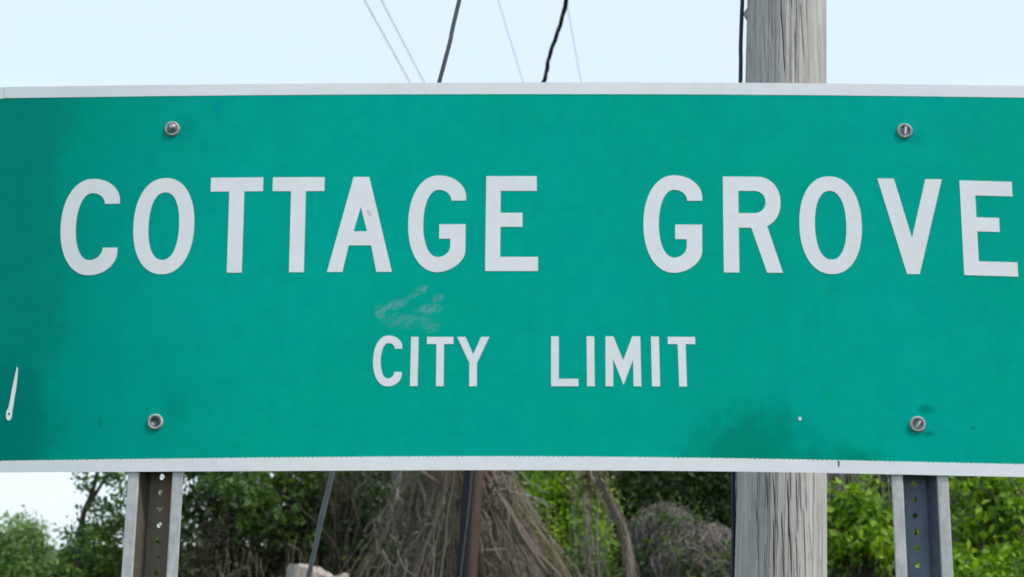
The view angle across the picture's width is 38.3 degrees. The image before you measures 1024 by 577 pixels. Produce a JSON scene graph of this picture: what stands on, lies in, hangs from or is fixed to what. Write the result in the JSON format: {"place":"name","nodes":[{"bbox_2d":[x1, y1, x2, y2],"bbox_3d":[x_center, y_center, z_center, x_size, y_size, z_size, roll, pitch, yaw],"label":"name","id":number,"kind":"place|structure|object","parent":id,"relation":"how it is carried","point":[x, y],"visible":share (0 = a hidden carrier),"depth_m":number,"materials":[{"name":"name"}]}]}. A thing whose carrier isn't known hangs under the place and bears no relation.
{"place":"outdoors","nodes":[
{"label":"outdoors","id":0,"kind":"place"},
{"bbox_2d":[216,528,317,576],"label":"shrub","id":1,"kind":"object","parent":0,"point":[260,558],"visible":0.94,"depth_m":15.69,"materials":[{"name":"green plant"}]},
{"bbox_2d":[45,549,617,576],"bbox_3d":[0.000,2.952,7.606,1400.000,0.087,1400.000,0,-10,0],"label":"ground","id":2,"kind":"structure","parent":0,"point":[101,554],"depth_m":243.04,"materials":[{"name":"green plant"}]},
{"bbox_2d":[0,504,62,576],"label":"tree","id":3,"kind":"object","parent":2,"relation":"on","point":[25,531],"visible":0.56,"depth_m":40.85,"materials":[{"name":"green plant"}]},
{"bbox_2d":[0,549,87,576],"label":"shrub","id":4,"kind":"object","parent":2,"relation":"on","point":[52,571],"visible":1,"depth_m":16.85,"materials":[{"name":"green plant"}]},
{"bbox_2d":[0,522,158,576],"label":"shrub","id":5,"kind":"object","parent":2,"relation":"on","point":[64,554],"visible":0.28,"depth_m":18.40,"materials":[{"name":"green plant"}]},
{"bbox_2d":[63,472,190,576],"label":"thin tree","id":6,"kind":"object","parent":2,"relation":"on","point":[113,558],"visible":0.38,"depth_m":17.71,"materials":[{"name":"green plant"}]},
{"bbox_2d":[126,471,300,576],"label":"tree","id":7,"kind":"object","parent":2,"relation":"on","point":[189,498],"visible":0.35,"depth_m":17.01,"materials":[{"name":"green plant"}]},
{"bbox_2d":[119,471,317,576],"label":"shrub","id":8,"kind":"object","parent":2,"relation":"on","point":[188,543],"visible":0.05,"depth_m":20.82,"materials":[{"name":"green plant"}]},
{"bbox_2d":[155,516,306,576],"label":"shrub","id":9,"kind":"object","parent":2,"relation":"on","point":[271,570],"visible":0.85,"depth_m":16.21,"materials":[{"name":"green plant"}]},
{"bbox_2d":[178,490,366,576],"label":"shrub","id":10,"kind":"object","parent":2,"relation":"on","point":[263,547],"visible":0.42,"depth_m":16.57,"materials":[{"name":"green plant"}]},
{"bbox_2d":[193,471,357,570],"bbox_3d":[-2.510,3.038,16.240,1.925,3.000,1.446,7,-12,-34],"label":"tree","id":11,"kind":"object","parent":2,"relation":"on","point":[268,516],"visible":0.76,"depth_m":16.17,"materials":[{"name":"green plant"}]},
{"bbox_2d":[187,470,389,521],"bbox_3d":[-3.513,1.998,25.089,6.757,8.122,5.067,0,-10,0],"label":"tree","id":12,"kind":"object","parent":2,"relation":"on","point":[294,477],"depth_m":24.66,"materials":[{"name":"green plant"}]},
{"bbox_2d":[286,563,348,576],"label":"broken stump","id":13,"kind":"object","parent":2,"relation":"on","point":[296,570],"visible":0.93,"depth_m":12.14,"materials":[{"name":"beige wood"}]},
{"bbox_2d":[233,471,403,574],"bbox_3d":[-2.626,3.611,20.680,3.280,3.462,3.018,0,-10,0],"label":"shrub","id":14,"kind":"object","parent":2,"relation":"on","point":[378,488],"visible":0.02,"depth_m":20.46,"materials":[{"name":"green plant"}]},
{"bbox_2d":[192,471,445,501],"bbox_3d":[-3.003,1.785,26.998,7.670,9.189,6.112,0,-10,0],"label":"tree","id":15,"kind":"object","parent":2,"relation":"on","point":[193,480],"depth_m":26.64,"materials":[{"name":"green plant"}]},
{"bbox_2d":[293,471,400,576],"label":"tree","id":16,"kind":"object","parent":2,"relation":"on","point":[363,518],"visible":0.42,"depth_m":16.60,"materials":[{"name":"green plant"}]},
{"bbox_2d":[306,0,460,576],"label":"guy wire","id":17,"kind":"object","parent":2,"relation":"attached to","point":[332,473],"visible":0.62,"depth_m":4.87,"materials":[{"name":"metal"}]},
{"bbox_2d":[327,470,524,576],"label":"shrub","id":18,"kind":"object","parent":2,"relation":"on","point":[387,487],"visible":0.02,"depth_m":19.90,"materials":[{"name":"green plant"}]},
{"bbox_2d":[334,470,599,576],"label":"vine wrapped tree","id":19,"kind":"object","parent":2,"relation":"on","point":[428,537],"visible":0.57,"depth_m":15.28,"materials":[{"name":"brown plant"}]},
{"bbox_2d":[275,470,403,576],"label":"hanging vines","id":20,"kind":"object","parent":19,"relation":"hanging from","point":[347,564],"visible":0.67,"depth_m":16.17,"materials":[{"name":"brown plant"}]},
{"bbox_2d":[564,470,624,576],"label":"hanging vines","id":21,"kind":"object","parent":19,"relation":"hanging from","point":[588,515],"visible":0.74,"depth_m":15.79,"materials":[{"name":"brown plant"}]},
{"bbox_2d":[456,470,483,576],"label":"utility pole","id":22,"kind":"object","parent":2,"relation":"on","point":[469,531],"visible":0.29,"depth_m":14.73,"materials":[{"name":"brown wood"}]},
{"bbox_2d":[541,0,567,81],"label":"service cable","id":23,"kind":"object","parent":22,"relation":"attached to","point":[556,35],"visible":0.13,"depth_m":8.17,"materials":[{"name":"black rubber"}]},
{"bbox_2d":[377,470,638,491],"bbox_3d":[0.053,1.473,25.856,6.578,9.411,5.542,3,-10,-16],"label":"tree","id":24,"kind":"object","parent":2,"relation":"on","point":[557,475],"depth_m":25.31,"materials":[{"name":"green plant"}]},
{"bbox_2d":[0,82,1023,576],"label":"city limit sign","id":25,"kind":"object","parent":2,"relation":"on","point":[694,276],"visible":1,"depth_m":2.37,"materials":[{"name":"metal"}]},
{"bbox_2d":[445,470,618,576],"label":"shrub","id":26,"kind":"object","parent":2,"relation":"on","point":[529,474],"visible":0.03,"depth_m":21.49,"materials":[{"name":"green plant"}]},
{"bbox_2d":[502,470,635,576],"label":"shrub","id":27,"kind":"object","parent":2,"relation":"on","point":[557,498],"visible":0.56,"depth_m":17.57,"materials":[{"name":"green plant"}]},
{"bbox_2d":[519,536,626,576],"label":"shrub","id":28,"kind":"object","parent":2,"relation":"on","point":[583,569],"visible":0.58,"depth_m":16.14,"materials":[{"name":"green plant"}]},
{"bbox_2d":[521,471,671,565],"bbox_3d":[0.993,3.882,29.640,5.894,5.967,4.516,5,-11,-28],"label":"tree","id":29,"kind":"object","parent":2,"relation":"on","point":[626,498],"depth_m":29.20,"materials":[{"name":"green plant"}]},
{"bbox_2d":[560,470,639,576],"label":"leaning tree","id":30,"kind":"object","parent":2,"relation":"on","point":[600,486],"visible":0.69,"depth_m":13.63,"materials":[{"name":"brown plant"}]},
{"bbox_2d":[521,470,730,518],"bbox_3d":[2.765,1.614,25.121,6.734,8.874,6.502,6,-12,-32],"label":"tree","id":31,"kind":"object","parent":2,"relation":"on","point":[689,484],"depth_m":24.76,"materials":[{"name":"green plant"}]},
{"bbox_2d":[527,470,735,576],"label":"shrub","id":32,"kind":"object","parent":2,"relation":"on","point":[629,489],"visible":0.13,"depth_m":20.98,"materials":[{"name":"green plant"}]},
{"bbox_2d":[604,491,714,576],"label":"vine mound","id":33,"kind":"object","parent":2,"relation":"on","point":[653,525],"visible":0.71,"depth_m":14.12,"materials":[{"name":"green plant"}]},
{"bbox_2d":[602,471,723,541],"bbox_3d":[3.429,3.717,29.942,6.459,6.397,4.481,0,-10,0],"label":"tree","id":34,"kind":"object","parent":2,"relation":"on","point":[645,472],"visible":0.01,"depth_m":29.01,"materials":[{"name":"green plant"}]},
{"bbox_2d":[610,471,735,576],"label":"shrub","id":35,"kind":"object","parent":2,"relation":"on","point":[724,509],"visible":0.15,"depth_m":20.64,"materials":[{"name":"green plant"}]},
{"bbox_2d":[649,513,731,576],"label":"vine mound","id":36,"kind":"object","parent":2,"relation":"on","point":[681,557],"visible":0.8,"depth_m":13.54,"materials":[{"name":"grey plant"}]},
{"bbox_2d":[731,0,826,576],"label":"utility pole","id":37,"kind":"object","parent":2,"relation":"on","point":[779,524],"visible":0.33,"depth_m":4.14,"materials":[{"name":"grey wood"}]},
{"bbox_2d":[827,555,892,576],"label":"vine mound","id":38,"kind":"object","parent":2,"relation":"on","point":[852,571],"visible":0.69,"depth_m":12.20,"materials":[{"name":"green plant"}]},
{"bbox_2d":[827,473,895,576],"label":"hanging vines","id":39,"kind":"object","parent":2,"relation":"on","point":[840,489],"visible":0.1,"depth_m":12.78,"materials":[{"name":"green plant"}]},
{"bbox_2d":[827,474,918,576],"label":"shrub","id":40,"kind":"object","parent":2,"relation":"on","point":[868,537],"visible":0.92,"depth_m":12.17,"materials":[{"name":"green plant"}]},
{"bbox_2d":[827,473,955,576],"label":"shrub","id":41,"kind":"object","parent":2,"relation":"on","point":[882,479],"visible":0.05,"depth_m":18.65,"materials":[{"name":"green plant"}]},
{"bbox_2d":[846,476,982,576],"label":"shrub","id":42,"kind":"object","parent":2,"relation":"on","point":[913,484],"visible":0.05,"depth_m":13.68,"materials":[{"name":"green plant"}]},
{"bbox_2d":[866,474,1023,576],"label":"shrub","id":43,"kind":"object","parent":2,"relation":"on","point":[971,515],"visible":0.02,"depth_m":18.63,"materials":[{"name":"green plant"}]},
{"bbox_2d":[915,539,1023,576],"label":"shrub","id":44,"kind":"object","parent":2,"relation":"on","point":[968,568],"visible":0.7,"depth_m":11.80,"materials":[{"name":"green plant"}]},
{"bbox_2d":[949,476,1023,572],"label":"shrub","id":45,"kind":"object","parent":2,"relation":"on","point":[1010,506],"visible":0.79,"depth_m":12.50,"materials":[{"name":"green plant"}]},
{"bbox_2d":[950,479,1023,571],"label":"hanging vines","id":46,"kind":"object","parent":45,"relation":"hanging from","point":[1022,493],"visible":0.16,"depth_m":12.54,"materials":[{"name":"green plant"}]},
{"bbox_2d":[364,0,409,82],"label":"power line","id":47,"kind":"object","parent":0,"point":[386,40],"visible":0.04,"depth_m":16.54,"materials":[{"name":"grey metal"}]},
{"bbox_2d":[381,0,423,81],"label":"power line","id":48,"kind":"object","parent":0,"point":[401,39],"visible":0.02,"depth_m":18.29,"materials":[{"name":"grey metal"}]},
{"bbox_2d":[498,1,522,80],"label":"power line","id":49,"kind":"object","parent":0,"point":[509,38],"visible":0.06,"depth_m":24.81,"materials":[{"name":"grey metal"}]},
{"bbox_2d":[0,0,1023,548],"label":"sky","id":50,"kind":"structure","parent":0,"point":[43,42],"materials":[{"name":"white"}]},
{"bbox_2d":[567,7,580,80],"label":"power line","id":51,"kind":"object","parent":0,"point":[574,44],"visible":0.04,"depth_m":24.99,"materials":[{"name":"grey metal"}]}
]}

